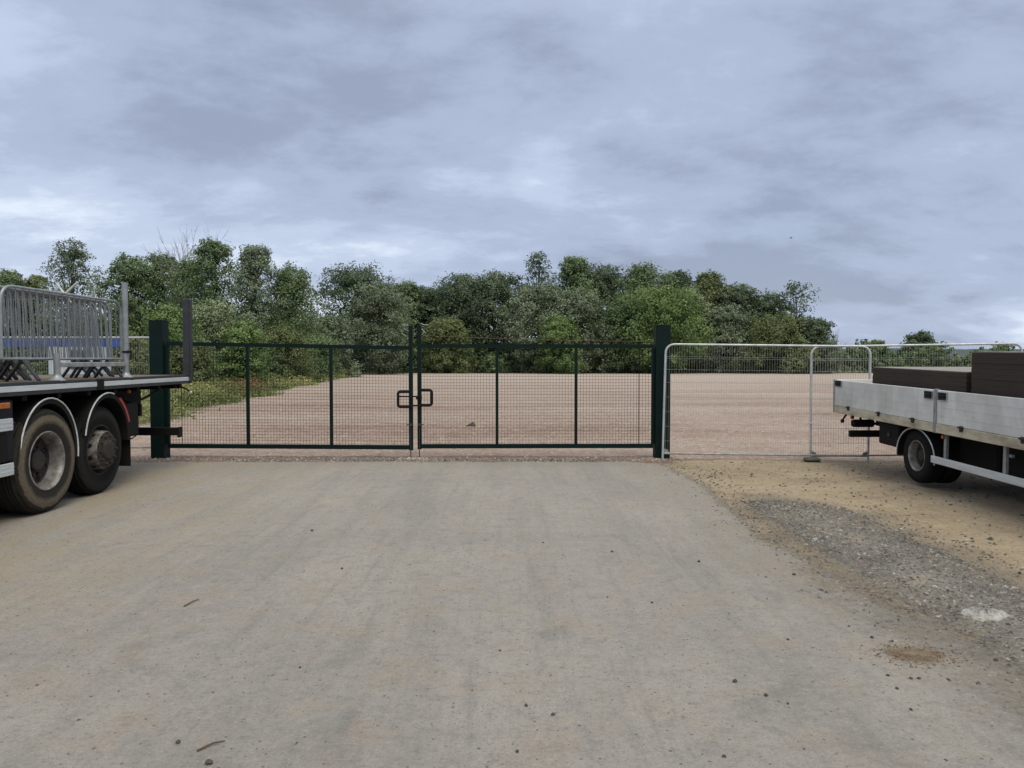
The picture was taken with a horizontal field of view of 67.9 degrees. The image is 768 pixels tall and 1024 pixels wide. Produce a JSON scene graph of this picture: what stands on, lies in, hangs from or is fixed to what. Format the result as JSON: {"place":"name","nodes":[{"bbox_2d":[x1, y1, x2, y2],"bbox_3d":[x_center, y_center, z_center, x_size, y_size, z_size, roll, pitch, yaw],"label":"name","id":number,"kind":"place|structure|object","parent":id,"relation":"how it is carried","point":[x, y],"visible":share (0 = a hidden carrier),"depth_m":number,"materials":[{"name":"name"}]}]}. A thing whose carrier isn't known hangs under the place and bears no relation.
{"place":"outdoors","nodes":[
{"label":"outdoors","id":0,"kind":"place"},
{"bbox_2d":[0,461,1023,767],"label":"concrete apron","id":1,"kind":"object","parent":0,"point":[150,653],"visible":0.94,"depth_m":4.68,"materials":[{"name":"concrete"}]},
{"bbox_2d":[0,282,192,513],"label":"flatbed lorry","id":2,"kind":"object","parent":1,"relation":"on","point":[60,436],"visible":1,"depth_m":9.06,"materials":[{"name":"metal"}]},
{"bbox_2d":[1,293,89,380],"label":"crowd barrier","id":3,"kind":"object","parent":2,"relation":"on","point":[63,374],"visible":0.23,"depth_m":10.17,"materials":[{"name":"metal"}]},
{"bbox_2d":[0,292,97,379],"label":"crowd barrier","id":4,"kind":"object","parent":2,"relation":"on","point":[76,368],"visible":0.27,"depth_m":10.09,"materials":[{"name":"metal"}]},
{"bbox_2d":[0,290,102,379],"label":"crowd barrier","id":5,"kind":"object","parent":2,"relation":"on","point":[14,376],"visible":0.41,"depth_m":9.64,"materials":[{"name":"metal"}]},
{"bbox_2d":[0,288,111,379],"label":"crowd barrier","id":6,"kind":"object","parent":2,"relation":"on","point":[24,377],"visible":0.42,"depth_m":9.30,"materials":[{"name":"metal"}]},
{"bbox_2d":[0,285,113,380],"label":"crowd barrier","id":7,"kind":"object","parent":2,"relation":"on","point":[20,368],"visible":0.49,"depth_m":9.02,"materials":[{"name":"metal"}]},
{"bbox_2d":[0,285,122,381],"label":"crowd barrier","id":8,"kind":"object","parent":2,"relation":"on","point":[23,359],"visible":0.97,"depth_m":8.86,"materials":[{"name":"metal"}]},
{"bbox_2d":[148,320,169,458],"bbox_3d":[-6.088,0.115,13.136,0.239,2.424,0.258,0,2,0],"label":"gate post","id":9,"kind":"object","parent":1,"relation":"on","point":[158,339],"visible":0.76,"depth_m":13.02,"materials":[{"name":"metal"}]},
{"bbox_2d":[164,325,419,457],"bbox_3d":[-3.786,0.125,13.073,4.426,2.288,0.149,0,2,0],"label":"gate leaf","id":10,"kind":"object","parent":9,"relation":"attached to","point":[248,445],"visible":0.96,"depth_m":13.11,"materials":[{"name":"green paint"}]},
{"bbox_2d":[0,460,1023,767],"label":"loose grit","id":11,"kind":"object","parent":1,"relation":"on","point":[686,592],"visible":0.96,"depth_m":5.72,"materials":[{"name":"gravel"}]},
{"bbox_2d":[765,497,1023,674],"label":"gravel patch","id":12,"kind":"object","parent":1,"relation":"on","point":[1017,661],"visible":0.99,"depth_m":5.89,"materials":[{"name":"gravel"}]},
{"bbox_2d":[712,499,1023,710],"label":"gravel chippings","id":13,"kind":"object","parent":12,"relation":"on","point":[770,507],"visible":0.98,"depth_m":6.40,"materials":[{"name":"gravel"}]},
{"bbox_2d":[960,607,1009,620],"bbox_3d":[3.151,1.511,5.032,0.333,0.056,0.234,0,2,0],"label":"rubble lump","id":14,"kind":"object","parent":13,"relation":"on","point":[986,614],"visible":1,"depth_m":5.00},
{"bbox_2d":[849,642,973,669],"bbox_3d":[2.290,1.562,4.338,0.831,0.024,0.493,0,2,0],"label":"brown grit","id":15,"kind":"object","parent":1,"relation":"on","point":[896,656],"visible":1,"depth_m":4.35,"materials":[{"name":"gravel"}]},
{"bbox_2d":[892,648,934,658],"bbox_3d":[2.330,1.554,4.375,0.570,0.001,0.450,0,2,0],"label":"dirt patch","id":16,"kind":"object","parent":1,"relation":"on","point":[922,654],"visible":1,"depth_m":4.38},
{"bbox_2d":[0,0,1023,348],"label":"sky","id":17,"kind":"structure","parent":0,"point":[423,140],"materials":[{"name":"grey"}]},
{"bbox_2d":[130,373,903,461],"bbox_3d":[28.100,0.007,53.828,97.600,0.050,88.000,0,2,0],"label":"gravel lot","id":18,"kind":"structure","parent":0,"point":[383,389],"depth_m":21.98,"materials":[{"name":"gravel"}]},
{"bbox_2d":[216,376,281,393],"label":"red dock weeds","id":19,"kind":"object","parent":18,"relation":"on","point":[251,383],"visible":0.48,"depth_m":35.97,"materials":[{"name":"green plant"}]},
{"bbox_2d":[131,455,671,462],"bbox_3d":[-2.650,1.284,13.048,11.400,0.001,1.600,0,2,0],"label":"rubble strip","id":20,"kind":"object","parent":18,"relation":"on","point":[205,459],"visible":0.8,"depth_m":13.09,"materials":[{"name":"gravel"}]},
{"bbox_2d":[3,337,150,447],"bbox_3d":[-8.093,0.212,13.514,3.673,2.108,0.038,0,2,0],"label":"temporary fence","id":21,"kind":"object","parent":20,"relation":"on","point":[103,361],"visible":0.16,"depth_m":13.48,"materials":[{"name":"metal"}]},
{"bbox_2d":[3,339,119,346],"bbox_3d":[-8.328,-0.727,13.425,2.841,0.153,0.047,0,2,0],"label":"fence banner","id":22,"kind":"object","parent":21,"relation":"attached to","point":[113,342],"visible":0.27,"depth_m":13.42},
{"bbox_2d":[131,455,685,461],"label":"rubble pieces","id":23,"kind":"object","parent":20,"relation":"on","point":[407,458],"visible":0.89,"depth_m":13.02,"materials":[{"name":"stone"}]},
{"bbox_2d":[219,457,630,461],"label":"grey chippings","id":24,"kind":"object","parent":20,"relation":"on","point":[431,460],"visible":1,"depth_m":12.80,"materials":[{"name":"gravel"}]},
{"bbox_2d":[653,325,670,458],"bbox_3d":[2.587,0.158,13.137,0.260,2.339,0.258,0,2,0],"label":"gate post","id":25,"kind":"object","parent":20,"relation":"on","point":[661,338],"visible":0.78,"depth_m":13.01,"materials":[{"name":"metal"}]},
{"bbox_2d":[409,323,654,456],"bbox_3d":[0.364,0.111,13.082,4.258,2.316,0.130,0,2,0],"label":"gate leaf","id":26,"kind":"object","parent":25,"relation":"attached to","point":[420,389],"visible":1,"depth_m":13.11,"materials":[{"name":"green paint"}]},
{"bbox_2d":[424,335,653,341],"bbox_3d":[0.466,-0.778,13.047,3.950,0.123,0.009,0,2,0],"label":"barbed wire","id":27,"kind":"object","parent":25,"relation":"attached to","point":[548,339],"visible":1,"depth_m":13.04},
{"bbox_2d":[809,342,1022,456],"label":"temporary fence","id":28,"kind":"object","parent":18,"relation":"on","point":[914,357],"visible":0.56,"depth_m":12.93,"materials":[{"name":"metal"}]},
{"bbox_2d":[142,362,954,423],"bbox_3d":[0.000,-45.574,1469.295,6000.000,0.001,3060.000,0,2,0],"label":"ground","id":29,"kind":"structure","parent":0,"point":[582,372],"depth_m":104.70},
{"bbox_2d":[0,268,35,353],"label":"tree","id":30,"kind":"object","parent":29,"relation":"on","point":[11,278],"visible":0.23,"depth_m":93.79,"materials":[{"name":"green plant"}]},
{"bbox_2d":[2,336,48,374],"bbox_3d":[-29.244,-1.289,46.018,4.280,3.345,5.133,-1,2,-29],"label":"bush","id":31,"kind":"object","parent":29,"relation":"on","point":[40,364],"visible":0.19,"depth_m":44.97,"materials":[{"name":"green plant"}]},
{"bbox_2d":[16,274,54,347],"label":"tree","id":32,"kind":"object","parent":29,"relation":"on","point":[29,281],"visible":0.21,"depth_m":93.87,"materials":[{"name":"green plant"}]},
{"bbox_2d":[33,237,106,336],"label":"tree","id":33,"kind":"object","parent":29,"relation":"on","point":[68,260],"visible":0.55,"depth_m":71.21,"materials":[{"name":"green plant"}]},
{"bbox_2d":[48,347,110,373],"bbox_3d":[-17.425,-0.549,30.698,1.854,2.379,1.520,0,2,0],"label":"site cabin","id":34,"kind":"object","parent":29,"relation":"on","point":[50,365],"visible":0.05,"depth_m":29.99,"materials":[{"name":"white metal"}]},
{"bbox_2d":[81,269,118,313],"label":"tree","id":35,"kind":"object","parent":29,"relation":"on","point":[96,271],"visible":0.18,"depth_m":79.67,"materials":[{"name":"green plant"}]},
{"bbox_2d":[111,331,149,373],"bbox_3d":[-20.087,-1.153,40.122,2.779,3.453,3.778,-1,2,-20],"label":"bush","id":36,"kind":"object","parent":29,"relation":"on","point":[140,358],"visible":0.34,"depth_m":39.44,"materials":[{"name":"green plant"}]},
{"bbox_2d":[97,252,164,341],"bbox_3d":[-30.943,-5.419,62.022,5.157,10.739,6.105,0,2,0],"label":"tree","id":37,"kind":"object","parent":29,"relation":"on","point":[129,268],"visible":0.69,"depth_m":61.05,"materials":[{"name":"green plant"}]},
{"bbox_2d":[135,251,182,337],"bbox_3d":[-29.256,-5.662,63.863,4.971,11.102,4.997,-1,2,-38],"label":"tree","id":38,"kind":"object","parent":29,"relation":"on","point":[154,272],"visible":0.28,"depth_m":63.00,"materials":[{"name":"green plant"}]},
{"bbox_2d":[131,303,206,365],"bbox_3d":[-20.724,-2.273,45.772,5.008,5.328,5.179,0,2,0],"label":"bush","id":39,"kind":"object","parent":29,"relation":"on","point":[171,317],"visible":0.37,"depth_m":45.17,"materials":[{"name":"green plant"}]},
{"bbox_2d":[157,255,210,335],"bbox_3d":[-25.534,-5.040,59.986,4.774,10.095,5.055,-1,2,-24],"label":"tree","id":40,"kind":"object","parent":29,"relation":"on","point":[177,271],"visible":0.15,"depth_m":59.03,"materials":[{"name":"green plant"}]},
{"bbox_2d":[144,225,229,311],"bbox_3d":[-25.776,-6.432,60.033,6.485,12.799,5.255,0,2,0],"label":"bare tree","id":41,"kind":"object","parent":29,"relation":"on","point":[189,255],"visible":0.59,"depth_m":59.43,"materials":[{"name":"plant"}]},
{"bbox_2d":[170,340,221,385],"bbox_3d":[-17.662,-0.954,41.847,3.687,2.946,3.079,1,2,38],"label":"bush","id":42,"kind":"object","parent":29,"relation":"on","point":[200,368],"visible":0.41,"depth_m":41.38,"materials":[{"name":"green plant"}]},
{"bbox_2d":[168,236,247,340],"bbox_3d":[-22.776,-5.604,57.596,5.745,11.374,5.988,0,2,0],"label":"tree","id":43,"kind":"object","parent":29,"relation":"on","point":[214,252],"visible":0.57,"depth_m":57.03,"materials":[{"name":"green plant"}]},
{"bbox_2d":[139,379,281,423],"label":"dry weeds","id":44,"kind":"object","parent":29,"relation":"on","point":[205,399],"visible":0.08,"depth_m":29.26,"materials":[{"name":"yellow plant"}]},
{"bbox_2d":[192,296,247,355],"bbox_3d":[-19.610,-2.780,49.901,5.164,6.074,5.590,0,2,0],"label":"bush","id":45,"kind":"object","parent":29,"relation":"on","point":[215,318],"visible":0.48,"depth_m":49.23,"materials":[{"name":"green plant"}]},
{"bbox_2d":[207,351,240,382],"bbox_3d":[-17.415,-0.887,46.001,3.176,2.546,3.356,-1,2,-35],"label":"bush","id":46,"kind":"object","parent":29,"relation":"on","point":[220,363],"visible":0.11,"depth_m":45.22,"materials":[{"name":"green plant"}]},
{"bbox_2d":[139,377,323,423],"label":"pale flowering weeds","id":47,"kind":"object","parent":29,"relation":"on","point":[208,396],"visible":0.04,"depth_m":30.00,"materials":[{"name":"green plant"}]},
{"bbox_2d":[209,319,274,382],"bbox_3d":[-15.920,-1.710,45.095,3.534,4.240,3.731,0,2,0],"label":"bush","id":48,"kind":"object","parent":29,"relation":"on","point":[244,332],"visible":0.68,"depth_m":44.32,"materials":[{"name":"green plant"}]},
{"bbox_2d":[139,369,364,424],"bbox_3d":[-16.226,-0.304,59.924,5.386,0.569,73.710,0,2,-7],"label":"grass","id":49,"kind":"structure","parent":29,"relation":"on","point":[207,405],"depth_m":32.12,"materials":[{"name":"green plant"}]},
{"bbox_2d":[219,242,296,341],"bbox_3d":[-19.593,-5.366,58.156,5.448,10.863,5.486,-1,2,-38],"label":"tree","id":50,"kind":"object","parent":29,"relation":"on","point":[256,265],"visible":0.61,"depth_m":57.11,"materials":[{"name":"green plant"}]},
{"bbox_2d":[259,348,290,379],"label":"bush","id":51,"kind":"object","parent":29,"relation":"on","point":[272,367],"visible":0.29,"depth_m":52.00,"materials":[{"name":"green plant"}]},
{"bbox_2d":[261,324,318,380],"bbox_3d":[-15.956,-2.120,54.148,4.849,4.485,4.665,2,3,45],"label":"bush","id":52,"kind":"object","parent":29,"relation":"on","point":[281,335],"visible":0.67,"depth_m":53.55,"materials":[{"name":"green plant"}]},
{"bbox_2d":[263,260,334,379],"bbox_3d":[-17.163,-4.890,60.068,6.081,9.787,7.262,-1,2,-19],"label":"tree","id":53,"kind":"object","parent":29,"relation":"on","point":[292,283],"visible":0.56,"depth_m":59.24,"materials":[{"name":"green plant"}]},
{"bbox_2d":[299,286,331,371],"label":"tree","id":54,"kind":"object","parent":29,"relation":"on","point":[324,304],"visible":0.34,"depth_m":69.77,"materials":[{"name":"green plant"}]},
{"bbox_2d":[302,331,345,378],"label":"bush","id":55,"kind":"object","parent":29,"relation":"on","point":[335,358],"visible":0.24,"depth_m":67.51,"materials":[{"name":"green plant"}]},
{"bbox_2d":[309,313,361,376],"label":"tree","id":56,"kind":"object","parent":29,"relation":"on","point":[335,327],"visible":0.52,"depth_m":73.32,"materials":[{"name":"green plant"}]},
{"bbox_2d":[307,259,412,371],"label":"tree","id":57,"kind":"object","parent":29,"relation":"on","point":[349,278],"visible":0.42,"depth_m":89.82,"materials":[{"name":"green plant"}]},
{"bbox_2d":[339,279,418,373],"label":"tree","id":58,"kind":"object","parent":29,"relation":"on","point":[389,297],"visible":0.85,"depth_m":86.56,"materials":[{"name":"green plant"}]},
{"bbox_2d":[382,350,408,373],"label":"bush","id":59,"kind":"object","parent":29,"relation":"on","point":[399,367],"visible":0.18,"depth_m":91.62,"materials":[{"name":"green plant"}]},
{"bbox_2d":[393,278,429,372],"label":"tree","id":60,"kind":"object","parent":29,"relation":"on","point":[412,290],"visible":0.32,"depth_m":102.45,"materials":[{"name":"green plant"}]},
{"bbox_2d":[32,281,814,372],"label":"woodland undergrowth","id":61,"kind":"object","parent":29,"relation":"on","point":[513,364],"visible":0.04,"depth_m":100.40,"materials":[{"name":"green plant"}]},
{"bbox_2d":[411,285,455,348],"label":"tree","id":62,"kind":"object","parent":29,"relation":"on","point":[424,294],"visible":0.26,"depth_m":103.40,"materials":[{"name":"green plant"}]},
{"bbox_2d":[413,315,478,372],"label":"bush","id":63,"kind":"object","parent":29,"relation":"on","point":[453,357],"visible":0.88,"depth_m":95.33,"materials":[{"name":"green plant"}]},
{"bbox_2d":[419,271,501,360],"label":"tree","id":64,"kind":"object","parent":29,"relation":"on","point":[459,286],"visible":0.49,"depth_m":101.96,"materials":[{"name":"green plant"}]},
{"bbox_2d":[469,351,510,372],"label":"bush","id":65,"kind":"object","parent":29,"relation":"on","point":[500,364],"visible":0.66,"depth_m":96.36,"materials":[{"name":"green plant"}]},
{"bbox_2d":[454,269,533,372],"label":"tree","id":66,"kind":"object","parent":29,"relation":"on","point":[500,289],"visible":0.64,"depth_m":101.76,"materials":[{"name":"green plant"}]},
{"bbox_2d":[498,279,576,372],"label":"tree","id":67,"kind":"object","parent":29,"relation":"on","point":[535,298],"visible":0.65,"depth_m":94.22,"materials":[{"name":"green plant"}]},
{"bbox_2d":[522,251,556,321],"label":"tree","id":68,"kind":"object","parent":29,"relation":"on","point":[533,261],"visible":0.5,"depth_m":111.28,"materials":[{"name":"green plant"}]},
{"bbox_2d":[531,314,587,372],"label":"tree","id":69,"kind":"object","parent":29,"relation":"on","point":[559,328],"visible":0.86,"depth_m":90.58,"materials":[{"name":"green plant"}]},
{"bbox_2d":[546,255,612,343],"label":"tree","id":70,"kind":"object","parent":29,"relation":"on","point":[575,273],"visible":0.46,"depth_m":102.21,"materials":[{"name":"green plant"}]},
{"bbox_2d":[548,287,621,372],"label":"tree","id":71,"kind":"object","parent":29,"relation":"on","point":[583,307],"visible":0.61,"depth_m":93.38,"materials":[{"name":"green plant"}]},
{"bbox_2d":[585,355,619,372],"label":"bush","id":72,"kind":"object","parent":29,"relation":"on","point":[601,365],"visible":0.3,"depth_m":96.23,"materials":[{"name":"green plant"}]},
{"bbox_2d":[584,262,634,350],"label":"tree","id":73,"kind":"object","parent":29,"relation":"on","point":[603,280],"visible":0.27,"depth_m":103.61,"materials":[{"name":"green plant"}]},
{"bbox_2d":[590,297,650,372],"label":"tree","id":74,"kind":"object","parent":29,"relation":"on","point":[614,324],"visible":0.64,"depth_m":94.11,"materials":[{"name":"green plant"}]},
{"bbox_2d":[601,259,682,372],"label":"tree","id":75,"kind":"object","parent":29,"relation":"on","point":[644,274],"visible":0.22,"depth_m":102.48,"materials":[{"name":"green plant"}]},
{"bbox_2d":[610,280,721,372],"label":"tree","id":76,"kind":"object","parent":29,"relation":"on","point":[655,304],"visible":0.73,"depth_m":91.79,"materials":[{"name":"green plant"}]},
{"bbox_2d":[657,269,696,371],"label":"tree","id":77,"kind":"object","parent":29,"relation":"on","point":[683,281],"visible":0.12,"depth_m":104.32,"materials":[{"name":"green plant"}]},
{"bbox_2d":[669,287,714,372],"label":"tree","id":78,"kind":"object","parent":29,"relation":"on","point":[696,365],"visible":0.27,"depth_m":96.72,"materials":[{"name":"green plant"}]},
{"bbox_2d":[692,268,735,372],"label":"tree","id":79,"kind":"object","parent":29,"relation":"on","point":[707,284],"visible":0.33,"depth_m":101.11,"materials":[{"name":"green plant"}]},
{"bbox_2d":[696,353,746,372],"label":"bush","id":80,"kind":"object","parent":29,"relation":"on","point":[705,369],"visible":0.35,"depth_m":95.69,"materials":[{"name":"green plant"}]},
{"bbox_2d":[688,303,759,372],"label":"tree","id":81,"kind":"object","parent":29,"relation":"on","point":[724,319],"visible":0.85,"depth_m":94.65,"materials":[{"name":"green plant"}]},
{"bbox_2d":[712,281,775,369],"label":"tree","id":82,"kind":"object","parent":29,"relation":"on","point":[740,296],"visible":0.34,"depth_m":100.07,"materials":[{"name":"green plant"}]},
{"bbox_2d":[744,288,799,372],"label":"tree","id":83,"kind":"object","parent":29,"relation":"on","point":[768,300],"visible":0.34,"depth_m":99.38,"materials":[{"name":"green plant"}]},
{"bbox_2d":[731,310,824,373],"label":"tree","id":84,"kind":"object","parent":29,"relation":"on","point":[784,330],"visible":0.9,"depth_m":91.93,"materials":[{"name":"green plant"}]},
{"bbox_2d":[763,351,797,372],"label":"bush","id":85,"kind":"object","parent":29,"relation":"on","point":[768,363],"visible":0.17,"depth_m":97.20,"materials":[{"name":"green plant"}]},
{"bbox_2d":[773,280,820,351],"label":"tree","id":86,"kind":"object","parent":29,"relation":"on","point":[793,287],"visible":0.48,"depth_m":97.59,"materials":[{"name":"green plant"}]},
{"bbox_2d":[783,315,841,373],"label":"tree","id":87,"kind":"object","parent":29,"relation":"on","point":[815,330],"visible":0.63,"depth_m":91.34,"materials":[{"name":"green plant"}]},
{"bbox_2d":[855,338,899,372],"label":"tree","id":88,"kind":"object","parent":29,"relation":"on","point":[882,350],"visible":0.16,"depth_m":102.72,"materials":[{"name":"green plant"}]},
{"bbox_2d":[893,330,948,366],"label":"tree","id":89,"kind":"object","parent":29,"relation":"on","point":[921,337],"visible":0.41,"depth_m":105.07,"materials":[{"name":"green plant"}]},
{"bbox_2d":[835,339,1023,372],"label":"hedge","id":90,"kind":"object","parent":29,"relation":"on","point":[879,360],"visible":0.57,"depth_m":97.17,"materials":[{"name":"green plant"}]},
{"bbox_2d":[523,348,1019,361],"bbox_3d":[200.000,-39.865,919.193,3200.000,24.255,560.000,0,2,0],"label":"hills","id":91,"kind":"structure","parent":0,"point":[961,352],"depth_m":707.37,"materials":[{"name":"green plant"}]},
{"bbox_2d":[646,458,1023,666],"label":"sandy verge","id":92,"kind":"structure","parent":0,"point":[943,514],"depth_m":9.15,"materials":[{"name":"soil"}]},
{"bbox_2d":[661,343,871,462],"bbox_3d":[4.301,0.330,12.857,3.496,2.003,0.042,1,2,1],"label":"temporary fence","id":93,"kind":"object","parent":92,"relation":"on","point":[864,454],"visible":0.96,"depth_m":12.85,"materials":[{"name":"metal"}]},
{"bbox_2d":[681,460,1023,583],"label":"verge pebbles","id":94,"kind":"object","parent":92,"relation":"on","point":[994,543],"visible":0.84,"depth_m":9.56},
{"bbox_2d":[833,379,1023,487],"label":"dropside lorry","id":95,"kind":"object","parent":92,"relation":"on","point":[936,436],"visible":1,"depth_m":9.75,"materials":[{"name":"metal"}]},
{"bbox_2d":[872,379,971,392],"bbox_3d":[6.218,0.016,10.341,1.500,0.058,2.380,0,3,0],"label":"brown board","id":96,"kind":"object","parent":95,"relation":"on","point":[945,388],"visible":0.44,"depth_m":10.07,"materials":[{"name":"wood"}]},
{"bbox_2d":[872,375,971,387],"bbox_3d":[6.216,-0.043,10.338,1.500,0.058,2.380,0,3,0],"label":"brown board","id":97,"kind":"object","parent":96,"relation":"on","point":[937,382],"visible":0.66,"depth_m":10.07,"materials":[{"name":"wood"}]},
{"bbox_2d":[873,372,971,382],"bbox_3d":[6.221,-0.102,10.333,1.500,0.058,2.380,0,3,0],"label":"brown board","id":98,"kind":"object","parent":97,"relation":"on","point":[940,378],"visible":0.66,"depth_m":10.05,"materials":[{"name":"wood"}]},
{"bbox_2d":[873,368,971,377],"bbox_3d":[6.218,-0.161,10.330,1.500,0.058,2.380,0,3,0],"label":"brown board","id":99,"kind":"object","parent":98,"relation":"on","point":[937,373],"visible":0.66,"depth_m":10.07,"materials":[{"name":"wood"}]},
{"bbox_2d":[874,367,971,372],"bbox_3d":[6.220,-0.198,10.329,1.480,0.012,2.360,0,3,0],"label":"pale board","id":100,"kind":"object","parent":99,"relation":"on","point":[958,369],"visible":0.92,"depth_m":10.58,"materials":[{"name":"wood"}]},
{"bbox_2d":[971,389,1023,397],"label":"brown board","id":101,"kind":"object","parent":95,"relation":"on","point":[999,393],"visible":0.56,"depth_m":8.55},
{"bbox_2d":[972,384,1023,393],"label":"brown board","id":102,"kind":"object","parent":101,"relation":"on","point":[999,388],"visible":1,"depth_m":8.55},
{"bbox_2d":[971,379,1023,387],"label":"brown board","id":103,"kind":"object","parent":102,"relation":"on","point":[999,383],"visible":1,"depth_m":8.55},
{"bbox_2d":[971,373,1023,381],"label":"brown board","id":104,"kind":"object","parent":103,"relation":"on","point":[999,377],"visible":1,"depth_m":8.54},
{"bbox_2d":[971,368,1023,375],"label":"brown board","id":105,"kind":"object","parent":104,"relation":"on","point":[999,372],"visible":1,"depth_m":8.54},
{"bbox_2d":[972,363,1023,370],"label":"brown board","id":106,"kind":"object","parent":105,"relation":"on","point":[998,366],"visible":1,"depth_m":8.55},
{"bbox_2d":[972,358,1023,364],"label":"brown board","id":107,"kind":"object","parent":106,"relation":"on","point":[999,361],"visible":1,"depth_m":8.54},
{"bbox_2d":[972,353,1023,358],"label":"brown board","id":108,"kind":"object","parent":107,"relation":"on","point":[1002,355],"visible":1,"depth_m":8.51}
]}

